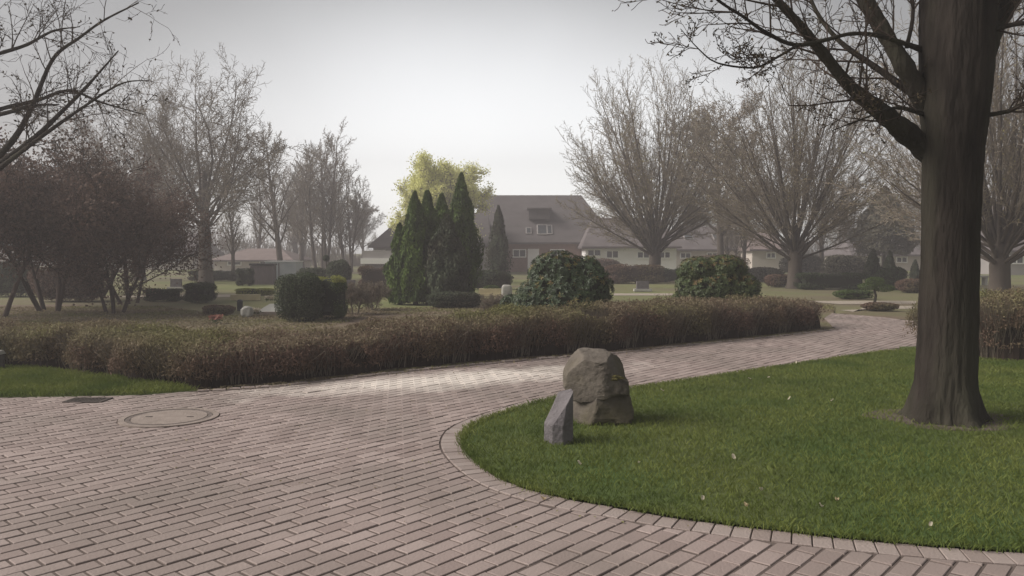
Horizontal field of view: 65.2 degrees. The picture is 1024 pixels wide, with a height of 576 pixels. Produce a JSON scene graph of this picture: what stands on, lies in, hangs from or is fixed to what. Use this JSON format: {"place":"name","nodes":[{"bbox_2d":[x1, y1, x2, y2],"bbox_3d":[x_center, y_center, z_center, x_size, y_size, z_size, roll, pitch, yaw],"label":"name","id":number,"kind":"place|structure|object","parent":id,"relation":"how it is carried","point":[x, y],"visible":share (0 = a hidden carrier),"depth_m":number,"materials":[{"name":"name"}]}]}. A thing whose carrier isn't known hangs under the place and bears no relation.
{"place":"outdoors","nodes":[
{"label":"outdoors","id":0,"kind":"place"},
{"bbox_2d":[0,363,199,397],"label":"verge grass","id":1,"kind":"structure","parent":0,"point":[18,380],"depth_m":9.57,"materials":[{"name":"green plant"}]},
{"bbox_2d":[0,313,1023,575],"bbox_3d":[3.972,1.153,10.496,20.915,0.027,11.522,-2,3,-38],"label":"paving","id":2,"kind":"structure","parent":0,"point":[290,439],"depth_m":5.40,"materials":[{"name":"brick"}]},
{"bbox_2d":[62,397,112,402],"bbox_3d":[-4.613,1.218,8.704,0.420,0.012,0.260,0,2,0],"label":"gully grate","id":3,"kind":"object","parent":2,"relation":"on","point":[86,399],"visible":1,"depth_m":8.69,"materials":[{"name":"metal"}]},
{"bbox_2d":[118,408,218,427],"bbox_3d":[-3.338,1.268,7.800,0.910,0.032,0.910,0,2,0],"label":"manhole","id":4,"kind":"object","parent":2,"relation":"in","point":[165,418],"visible":0.95,"depth_m":7.76,"materials":[{"name":"concrete"}]},
{"bbox_2d":[120,328,830,526],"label":"leaf litter","id":5,"kind":"object","parent":2,"relation":"on","point":[659,346],"visible":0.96,"depth_m":10.86,"materials":[{"name":"brown plant"}]},
{"bbox_2d":[198,329,1023,565],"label":"kerb","id":6,"kind":"structure","parent":2,"relation":"on","point":[450,449],"depth_m":4.85,"materials":[{"name":"concrete"}]},
{"bbox_2d":[0,254,1023,552],"bbox_3d":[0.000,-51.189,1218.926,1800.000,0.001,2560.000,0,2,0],"label":"ground","id":7,"kind":"structure","parent":0,"point":[518,278],"depth_m":30.24,"materials":[{"name":"green plant"}]},
{"bbox_2d":[0,261,40,296],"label":"shrub","id":8,"kind":"object","parent":7,"relation":"on","point":[6,285],"visible":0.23,"depth_m":29.52,"materials":[{"name":"green plant"}]},
{"bbox_2d":[26,265,108,301],"bbox_3d":[-14.991,-0.155,27.009,2.764,1.313,1.428,0,2,0],"label":"shrub","id":9,"kind":"object","parent":7,"relation":"on","point":[48,288],"visible":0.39,"depth_m":26.57,"materials":[{"name":"green plant"}]},
{"bbox_2d":[0,130,208,297],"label":"copper tree","id":10,"kind":"object","parent":7,"relation":"on","point":[141,180],"visible":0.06,"depth_m":29.48,"materials":[{"name":"brown plant"}]},
{"bbox_2d":[47,163,216,303],"bbox_3d":[-12.542,-1.623,25.891,5.557,4.447,6.436,1,3,23],"label":"copper tree","id":11,"kind":"object","parent":7,"relation":"on","point":[167,201],"visible":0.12,"depth_m":26.14,"materials":[{"name":"brown plant"}]},
{"bbox_2d":[32,60,236,280],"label":"bare tree","id":12,"kind":"object","parent":7,"relation":"on","point":[137,157],"visible":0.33,"depth_m":46.76,"materials":[{"name":"brown plant"}]},
{"bbox_2d":[143,287,184,301],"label":"hedge","id":13,"kind":"object","parent":7,"relation":"on","point":[171,294],"visible":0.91,"depth_m":26.79,"materials":[{"name":"green plant"}]},
{"bbox_2d":[104,233,224,269],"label":"house","id":14,"kind":"structure","parent":7,"relation":"on","point":[216,249],"depth_m":80.70,"materials":[{"name":"grey tile"}]},
{"bbox_2d":[182,281,218,302],"bbox_3d":[-10.213,0.141,26.231,1.030,0.726,0.995,0,2,0],"label":"box ball","id":15,"kind":"object","parent":7,"relation":"on","point":[204,292],"visible":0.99,"depth_m":25.88,"materials":[{"name":"green plant"}]},
{"bbox_2d":[102,43,315,283],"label":"bare tree","id":16,"kind":"object","parent":7,"relation":"on","point":[229,180],"visible":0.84,"depth_m":42.17,"materials":[{"name":"brown plant"}]},
{"bbox_2d":[187,270,237,280],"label":"shrub","id":17,"kind":"object","parent":7,"relation":"on","point":[219,275],"visible":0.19,"depth_m":46.52,"materials":[{"name":"green plant"}]},
{"bbox_2d":[215,188,249,269],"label":"upright tree","id":18,"kind":"object","parent":7,"relation":"on","point":[232,243],"visible":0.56,"depth_m":55.48,"materials":[{"name":"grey plant"}]},
{"bbox_2d":[235,268,254,285],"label":"clipped bush","id":19,"kind":"object","parent":7,"relation":"on","point":[245,276],"visible":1,"depth_m":39.69,"materials":[{"name":"green plant"}]},
{"bbox_2d":[230,294,260,299],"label":"grave kerb","id":20,"kind":"structure","parent":7,"relation":"on","point":[245,296],"depth_m":27.53,"materials":[{"name":"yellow stone"}]},
{"bbox_2d":[234,288,276,294],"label":"shrub","id":21,"kind":"object","parent":7,"relation":"on","point":[265,291],"visible":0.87,"depth_m":30.75,"materials":[{"name":"plant"}]},
{"bbox_2d":[245,165,277,248],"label":"upright tree","id":22,"kind":"object","parent":7,"relation":"on","point":[259,240],"visible":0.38,"depth_m":77.46,"materials":[{"name":"grey plant"}]},
{"bbox_2d":[212,249,311,270],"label":"bungalow","id":23,"kind":"object","parent":7,"relation":"on","point":[244,258],"visible":0.39,"depth_m":72.37,"materials":[{"name":"grey tile"}]},
{"bbox_2d":[249,263,276,284],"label":"timber shed","id":24,"kind":"structure","parent":7,"relation":"on","point":[265,274],"depth_m":41.57,"materials":[{"name":"brown wood"}]},
{"bbox_2d":[259,268,268,282],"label":"door","id":25,"kind":"structure","parent":24,"relation":"in","point":[263,272],"depth_m":41.56,"materials":[{"name":"wood"}]},
{"bbox_2d":[253,304,281,315],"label":"grave slab","id":26,"kind":"structure","parent":7,"relation":"on","point":[270,309],"depth_m":21.18,"materials":[{"name":"stone"}]},
{"bbox_2d":[236,122,302,260],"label":"upright tree","id":27,"kind":"object","parent":7,"relation":"on","point":[276,223],"visible":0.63,"depth_m":61.31,"materials":[{"name":"grey plant"}]},
{"bbox_2d":[264,261,303,278],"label":"metal shed","id":28,"kind":"structure","parent":7,"relation":"on","point":[287,267],"depth_m":49.19,"materials":[{"name":"grey metal"}]},
{"bbox_2d":[269,153,320,255],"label":"skyline tree","id":29,"kind":"object","parent":7,"relation":"on","point":[294,241],"visible":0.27,"depth_m":94.85,"materials":[{"name":"grey plant"}]},
{"bbox_2d":[281,147,322,267],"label":"upright tree","id":30,"kind":"object","parent":7,"relation":"on","point":[301,251],"visible":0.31,"depth_m":73.93,"materials":[{"name":"grey plant"}]},
{"bbox_2d":[296,267,326,276],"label":"round shrub","id":31,"kind":"object","parent":7,"relation":"on","point":[319,271],"visible":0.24,"depth_m":34.68,"materials":[{"name":"green plant"}]},
{"bbox_2d":[283,117,360,268],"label":"upright tree","id":32,"kind":"object","parent":7,"relation":"on","point":[321,205],"visible":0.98,"depth_m":65.53,"materials":[{"name":"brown plant"}]},
{"bbox_2d":[325,259,351,279],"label":"round shrub","id":33,"kind":"object","parent":7,"relation":"on","point":[341,267],"visible":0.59,"depth_m":33.68,"materials":[{"name":"green plant"}]},
{"bbox_2d":[320,157,374,271],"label":"upright tree","id":34,"kind":"object","parent":7,"relation":"on","point":[350,214],"visible":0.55,"depth_m":69.48,"materials":[{"name":"grey plant"}]},
{"bbox_2d":[348,196,386,265],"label":"skyline tree","id":35,"kind":"object","parent":7,"relation":"on","point":[365,232],"visible":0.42,"depth_m":99.33,"materials":[{"name":"grey plant"}]},
{"bbox_2d":[357,265,386,286],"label":"hedge","id":36,"kind":"object","parent":7,"relation":"on","point":[369,274],"visible":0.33,"depth_m":36.68,"materials":[{"name":"green plant"}]},
{"bbox_2d":[360,251,392,267],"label":"garage","id":37,"kind":"structure","parent":7,"relation":"on","point":[377,259],"depth_m":59.93,"materials":[{"name":"white paint"}]},
{"bbox_2d":[382,222,410,304],"bbox_3d":[-3.540,-0.748,25.329,1.139,2.701,1.032,1,3,30],"label":"thuja","id":38,"kind":"object","parent":7,"relation":"on","point":[393,284],"visible":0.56,"depth_m":25.15,"materials":[{"name":"green plant"}]},
{"bbox_2d":[388,190,432,304],"bbox_3d":[-3.023,-1.238,25.142,1.353,3.697,1.410,-2,3,-40],"label":"thuja","id":39,"kind":"object","parent":7,"relation":"on","point":[417,236],"visible":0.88,"depth_m":24.83,"materials":[{"name":"green plant"}]},
{"bbox_2d":[0,301,834,385],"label":"planting bed","id":40,"kind":"object","parent":7,"relation":"on","point":[827,325],"visible":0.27,"depth_m":18.89,"materials":[{"name":"soil"}]},
{"bbox_2d":[0,127,148,316],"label":"copper tree","id":41,"kind":"object","parent":40,"relation":"on","point":[11,187],"visible":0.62,"depth_m":20.12,"materials":[{"name":"brown plant"}]},
{"bbox_2d":[0,105,160,310],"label":"copper tree","id":42,"kind":"object","parent":40,"relation":"on","point":[56,185],"visible":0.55,"depth_m":20.78,"materials":[{"name":"brown plant"}]},
{"bbox_2d":[0,0,179,170],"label":"branching tree","id":43,"kind":"object","parent":40,"relation":"on","point":[28,107],"visible":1,"depth_m":12.57,"materials":[{"name":"brown plant"}]},
{"bbox_2d":[29,159,225,313],"bbox_3d":[-10.597,-1.301,21.618,5.328,4.150,4.957,-1,3,-17],"label":"copper tree","id":44,"kind":"object","parent":40,"relation":"on","point":[140,226],"visible":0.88,"depth_m":20.96,"materials":[{"name":"brown plant"}]},
{"bbox_2d":[0,305,373,333],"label":"ground cover","id":45,"kind":"object","parent":40,"relation":"on","point":[118,313],"visible":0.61,"depth_m":19.83,"materials":[{"name":"brown plant"}]},
{"bbox_2d":[202,304,235,314],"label":"shrub","id":46,"kind":"object","parent":40,"relation":"on","point":[214,309],"visible":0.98,"depth_m":20.64,"materials":[{"name":"green plant"}]},
{"bbox_2d":[274,272,325,321],"bbox_3d":[-5.023,0.217,18.922,1.198,1.255,1.204,0,2,0],"label":"clipped bush","id":47,"kind":"object","parent":40,"relation":"on","point":[300,295],"visible":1,"depth_m":18.55,"materials":[{"name":"green plant"}]},
{"bbox_2d":[315,275,348,318],"bbox_3d":[-4.517,0.239,19.727,0.918,1.145,0.892,0,2,0],"label":"clipped bush","id":48,"kind":"object","parent":40,"relation":"on","point":[335,305],"visible":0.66,"depth_m":19.40,"materials":[{"name":"green plant"}]},
{"bbox_2d":[345,280,376,313],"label":"twiggy shrub","id":49,"kind":"object","parent":40,"relation":"on","point":[353,295],"visible":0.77,"depth_m":20.82,"materials":[{"name":"brown plant"}]},
{"bbox_2d":[354,279,391,310],"bbox_3d":[-3.830,0.232,22.541,1.321,0.931,1.193,2,3,43],"label":"twiggy shrub","id":50,"kind":"object","parent":40,"relation":"on","point":[379,288],"visible":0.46,"depth_m":22.32,"materials":[{"name":"brown plant"}]},
{"bbox_2d":[0,293,825,388],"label":"hedge","id":51,"kind":"object","parent":40,"relation":"on","point":[211,358],"visible":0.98,"depth_m":11.42,"materials":[{"name":"brown"}]},
{"bbox_2d":[425,291,482,307],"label":"shrub","id":52,"kind":"object","parent":40,"relation":"on","point":[448,299],"visible":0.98,"depth_m":23.30,"materials":[{"name":"green plant"}]},
{"bbox_2d":[479,292,503,315],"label":"twiggy shrub","id":53,"kind":"object","parent":40,"relation":"on","point":[488,302],"visible":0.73,"depth_m":20.44,"materials":[{"name":"brown plant"}]},
{"bbox_2d":[510,250,614,314],"bbox_3d":[0.941,0.129,14.949,1.964,1.698,1.611,0,2,0],"label":"rhododendron","id":54,"kind":"object","parent":40,"relation":"on","point":[558,280],"visible":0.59,"depth_m":14.58,"materials":[{"name":"green plant"}]},
{"bbox_2d":[373,300,834,314],"bbox_3d":[2.948,0.546,24.189,14.092,0.091,5.845,0,2,-4],"label":"ground cover","id":55,"kind":"object","parent":40,"relation":"on","point":[436,310],"visible":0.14,"depth_m":22.41,"materials":[{"name":"green plant"}]},
{"bbox_2d":[674,254,762,302],"bbox_3d":[4.532,0.040,17.513,1.953,1.559,1.248,0,2,0],"label":"rhododendron","id":56,"kind":"object","parent":40,"relation":"on","point":[716,276],"visible":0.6,"depth_m":17.12,"materials":[{"name":"green plant"}]},
{"bbox_2d":[419,189,438,303],"bbox_3d":[-2.698,-1.302,25.765,1.355,3.770,1.306,0,2,0],"label":"thuja","id":57,"kind":"object","parent":7,"relation":"on","point":[428,206],"visible":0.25,"depth_m":25.54,"materials":[{"name":"green plant"}]},
{"bbox_2d":[368,213,490,270],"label":"house wing","id":58,"kind":"structure","parent":7,"relation":"on","point":[382,242],"depth_m":66.46,"materials":[{"name":"grey"}]},
{"bbox_2d":[384,147,496,239],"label":"yellow tree","id":59,"kind":"object","parent":7,"relation":"on","point":[434,179],"visible":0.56,"depth_m":60.16,"materials":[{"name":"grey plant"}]},
{"bbox_2d":[435,192,455,225],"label":"thuja","id":60,"kind":"object","parent":7,"relation":"on","point":[441,210],"visible":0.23,"depth_m":26.16,"materials":[{"name":"green plant"}]},
{"bbox_2d":[423,213,472,293],"bbox_3d":[-1.992,-0.830,24.513,1.575,2.936,1.769,0,2,0],"label":"thuja","id":61,"kind":"object","parent":7,"relation":"on","point":[448,268],"visible":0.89,"depth_m":24.21,"materials":[{"name":"green plant"}]},
{"bbox_2d":[0,219,920,265],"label":"wood","id":62,"kind":"object","parent":7,"relation":"on","point":[356,261],"visible":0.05,"depth_m":103.43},
{"bbox_2d":[450,171,484,292],"bbox_3d":[-1.720,-1.712,27.119,1.614,4.472,1.550,0,2,0],"label":"thuja","id":63,"kind":"object","parent":7,"relation":"on","point":[462,209],"visible":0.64,"depth_m":26.89,"materials":[{"name":"green plant"}]},
{"bbox_2d":[479,285,501,295],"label":"grave kerb","id":64,"kind":"structure","parent":7,"relation":"on","point":[486,291],"depth_m":29.94,"materials":[{"name":"yellow stone"}]},
{"bbox_2d":[475,269,513,288],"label":"shrub","id":65,"kind":"object","parent":7,"relation":"on","point":[500,279],"visible":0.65,"depth_m":35.56,"materials":[{"name":"green plant"}]},
{"bbox_2d":[484,205,513,274],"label":"columnar conifer","id":66,"kind":"object","parent":7,"relation":"on","point":[498,248],"visible":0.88,"depth_m":43.63,"materials":[{"name":"green plant"}]},
{"bbox_2d":[478,195,595,271],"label":"brick house","id":67,"kind":"structure","parent":7,"relation":"on","point":[537,225],"depth_m":71.08,"materials":[{"name":"tile"}]},
{"bbox_2d":[528,249,538,269],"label":"door","id":68,"kind":"structure","parent":67,"relation":"in","point":[532,253],"depth_m":69.88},
{"bbox_2d":[577,218,681,268],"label":"white house","id":69,"kind":"structure","parent":7,"relation":"on","point":[592,245],"depth_m":65.96,"materials":[{"name":"white paint"}]},
{"bbox_2d":[604,264,664,283],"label":"shrub","id":70,"kind":"object","parent":7,"relation":"on","point":[621,273],"visible":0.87,"depth_m":42.52,"materials":[{"name":"green plant"}]},
{"bbox_2d":[633,281,651,290],"bbox_3d":[5.553,-0.077,34.008,0.750,0.430,0.340,0,2,0],"label":"headstone","id":71,"kind":"object","parent":7,"relation":"on","point":[642,285],"visible":1,"depth_m":33.95,"materials":[{"name":"stone"}]},
{"bbox_2d":[555,41,768,264],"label":"vase tree","id":72,"kind":"object","parent":7,"relation":"on","point":[652,241],"visible":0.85,"depth_m":45.74,"materials":[{"name":"brown plant"}]},
{"bbox_2d":[656,268,678,282],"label":"shrub","id":73,"kind":"object","parent":7,"relation":"on","point":[669,274],"visible":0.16,"depth_m":44.59,"materials":[{"name":"green plant"}]},
{"bbox_2d":[673,226,739,268],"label":"grey house","id":74,"kind":"structure","parent":7,"relation":"on","point":[700,247],"depth_m":78.03,"materials":[{"name":"paint"}]},
{"bbox_2d":[653,90,800,256],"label":"budding tree","id":75,"kind":"object","parent":7,"relation":"on","point":[720,246],"visible":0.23,"depth_m":57.31,"materials":[{"name":"brown plant"}]},
{"bbox_2d":[706,185,750,255],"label":"slim tree","id":76,"kind":"object","parent":7,"relation":"on","point":[726,241],"visible":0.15,"depth_m":65.78,"materials":[{"name":"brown plant"}]},
{"bbox_2d":[729,169,761,260],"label":"slim tree","id":77,"kind":"object","parent":7,"relation":"on","point":[744,247],"visible":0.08,"depth_m":59.46,"materials":[{"name":"brown plant"}]},
{"bbox_2d":[738,233,783,270],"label":"pale house","id":78,"kind":"structure","parent":7,"relation":"on","point":[759,256],"depth_m":73.96,"materials":[{"name":"beige paint"}]},
{"bbox_2d":[748,267,784,281],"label":"shrub","id":79,"kind":"object","parent":7,"relation":"on","point":[760,273],"visible":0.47,"depth_m":45.56,"materials":[{"name":"green plant"}]},
{"bbox_2d":[763,274,787,286],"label":"shrub","id":80,"kind":"object","parent":7,"relation":"on","point":[776,280],"visible":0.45,"depth_m":38.16,"materials":[{"name":"brown plant"}]},
{"bbox_2d":[674,4,918,288],"bbox_3d":[12.930,-6.365,36.553,10.277,12.975,11.096,2,3,44],"label":"vase tree","id":81,"kind":"object","parent":7,"relation":"on","point":[795,247],"visible":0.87,"depth_m":35.99,"materials":[{"name":"brown plant"}]},
{"bbox_2d":[779,254,823,272],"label":"shrub","id":82,"kind":"object","parent":7,"relation":"on","point":[812,263],"visible":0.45,"depth_m":59.44,"materials":[{"name":"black plant"}]},
{"bbox_2d":[802,159,844,273],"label":"slim tree","id":83,"kind":"object","parent":7,"relation":"on","point":[821,247],"visible":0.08,"depth_m":61.98,"materials":[{"name":"brown plant"}]},
{"bbox_2d":[792,272,868,289],"bbox_3d":[14.340,-0.324,36.019,3.224,0.834,1.128,0,2,0],"label":"hedge","id":84,"kind":"object","parent":7,"relation":"on","point":[844,280],"visible":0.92,"depth_m":35.60,"materials":[{"name":"green plant"}]},
{"bbox_2d":[821,254,866,273],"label":"shrub","id":85,"kind":"object","parent":7,"relation":"on","point":[836,263],"visible":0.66,"depth_m":51.44,"materials":[{"name":"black plant"}]},
{"bbox_2d":[824,163,875,245],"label":"slim tree","id":86,"kind":"object","parent":7,"relation":"on","point":[847,229],"visible":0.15,"depth_m":83.42,"materials":[{"name":"brown plant"}]},
{"bbox_2d":[832,289,873,298],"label":"shrub","id":87,"kind":"object","parent":7,"relation":"on","point":[851,294],"visible":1,"depth_m":28.24,"materials":[{"name":"green plant"}]},
{"bbox_2d":[824,240,920,270],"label":"house","id":88,"kind":"structure","parent":7,"relation":"on","point":[905,262],"depth_m":75.98,"materials":[{"name":"grey tile"}]},
{"bbox_2d":[862,248,882,285],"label":"conifer","id":89,"kind":"object","parent":7,"relation":"on","point":[872,265],"visible":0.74,"depth_m":39.78,"materials":[{"name":"green plant"}]},
{"bbox_2d":[857,277,894,301],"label":"pruned tree","id":90,"kind":"object","parent":7,"relation":"on","point":[874,287],"visible":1,"depth_m":26.43,"materials":[{"name":"green plant"}]},
{"bbox_2d":[841,310,912,318],"bbox_3d":[9.835,0.681,21.760,1.749,0.001,4.058,1,3,20],"label":"bed","id":91,"kind":"object","parent":7,"relation":"on","point":[893,314],"visible":0.75,"depth_m":21.59,"materials":[{"name":"soil"}]},
{"bbox_2d":[860,301,898,310],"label":"shrub","id":92,"kind":"object","parent":91,"relation":"on","point":[877,306],"visible":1,"depth_m":22.31,"materials":[{"name":"brown plant"}]},
{"bbox_2d":[846,185,920,265],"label":"conical tree","id":93,"kind":"object","parent":7,"relation":"on","point":[884,246],"visible":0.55,"depth_m":56.60,"materials":[{"name":"grey plant"}]},
{"bbox_2d":[883,250,895,267],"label":"conifer","id":94,"kind":"object","parent":7,"relation":"on","point":[889,261],"visible":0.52,"depth_m":41.85,"materials":[{"name":"black"}]},
{"bbox_2d":[875,266,907,289],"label":"round shrub","id":95,"kind":"object","parent":7,"relation":"on","point":[892,275],"visible":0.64,"depth_m":35.61,"materials":[{"name":"green plant"}]},
{"bbox_2d":[873,172,920,239],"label":"skyline tree","id":96,"kind":"object","parent":7,"relation":"on","point":[910,202],"visible":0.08,"depth_m":94.16,"materials":[{"name":"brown plant"}]},
{"bbox_2d":[895,278,918,292],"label":"shrub","id":97,"kind":"object","parent":7,"relation":"on","point":[910,285],"visible":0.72,"depth_m":32.71,"materials":[{"name":"brown plant"}]},
{"bbox_2d":[909,259,919,278],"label":"conifer","id":98,"kind":"object","parent":7,"relation":"on","point":[914,272],"visible":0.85,"depth_m":43.88,"materials":[{"name":"green plant"}]},
{"bbox_2d":[826,2,1023,295],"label":"vase tree","id":99,"kind":"object","parent":7,"relation":"on","point":[1002,230],"visible":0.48,"depth_m":25.66,"materials":[{"name":"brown plant"}]},
{"bbox_2d":[980,205,1023,274],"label":"house","id":100,"kind":"structure","parent":7,"relation":"on","point":[1017,267],"depth_m":60.00,"materials":[{"name":"beige paint"}]},
{"bbox_2d":[0,0,1023,253],"label":"sky","id":101,"kind":"structure","parent":0,"point":[492,83],"materials":[{"name":"white"}]},
{"bbox_2d":[453,346,1023,554],"bbox_3d":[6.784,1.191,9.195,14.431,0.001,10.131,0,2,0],"label":"lawn","id":102,"kind":"structure","parent":0,"point":[832,525],"depth_m":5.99,"materials":[{"name":"green plant"}]},
{"bbox_2d":[544,389,572,444],"bbox_3d":[0.393,1.110,6.746,0.247,0.497,0.242,0,2,0],"label":"marker stone","id":103,"kind":"object","parent":102,"relation":"on","point":[558,424],"visible":0.86,"depth_m":6.69,"materials":[{"name":"grey stone"}]},
{"bbox_2d":[563,347,633,425],"bbox_3d":[0.816,0.952,7.600,0.656,0.748,0.514,0,2,0],"label":"boulder","id":104,"kind":"object","parent":102,"relation":"on","point":[595,380],"visible":0.95,"depth_m":7.41,"materials":[{"name":"stone"}]},
{"bbox_2d":[612,0,1023,428],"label":"park tree","id":105,"kind":"object","parent":102,"relation":"on","point":[946,88],"visible":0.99,"depth_m":7.35,"materials":[{"name":"brown plant"}]},
{"bbox_2d":[863,409,1017,430],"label":"bare soil","id":106,"kind":"structure","parent":102,"relation":"on","point":[994,424],"depth_m":7.54,"materials":[{"name":"brown soil"}]},
{"bbox_2d":[902,286,1023,360],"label":"hedge","id":107,"kind":"object","parent":102,"relation":"on","point":[1001,331],"visible":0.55,"depth_m":11.91,"materials":[{"name":"brown"}]},
{"bbox_2d":[808,301,915,303],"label":"path","id":108,"kind":"structure","parent":0,"point":[858,302],"depth_m":26.38,"materials":[{"name":"grey concrete"}]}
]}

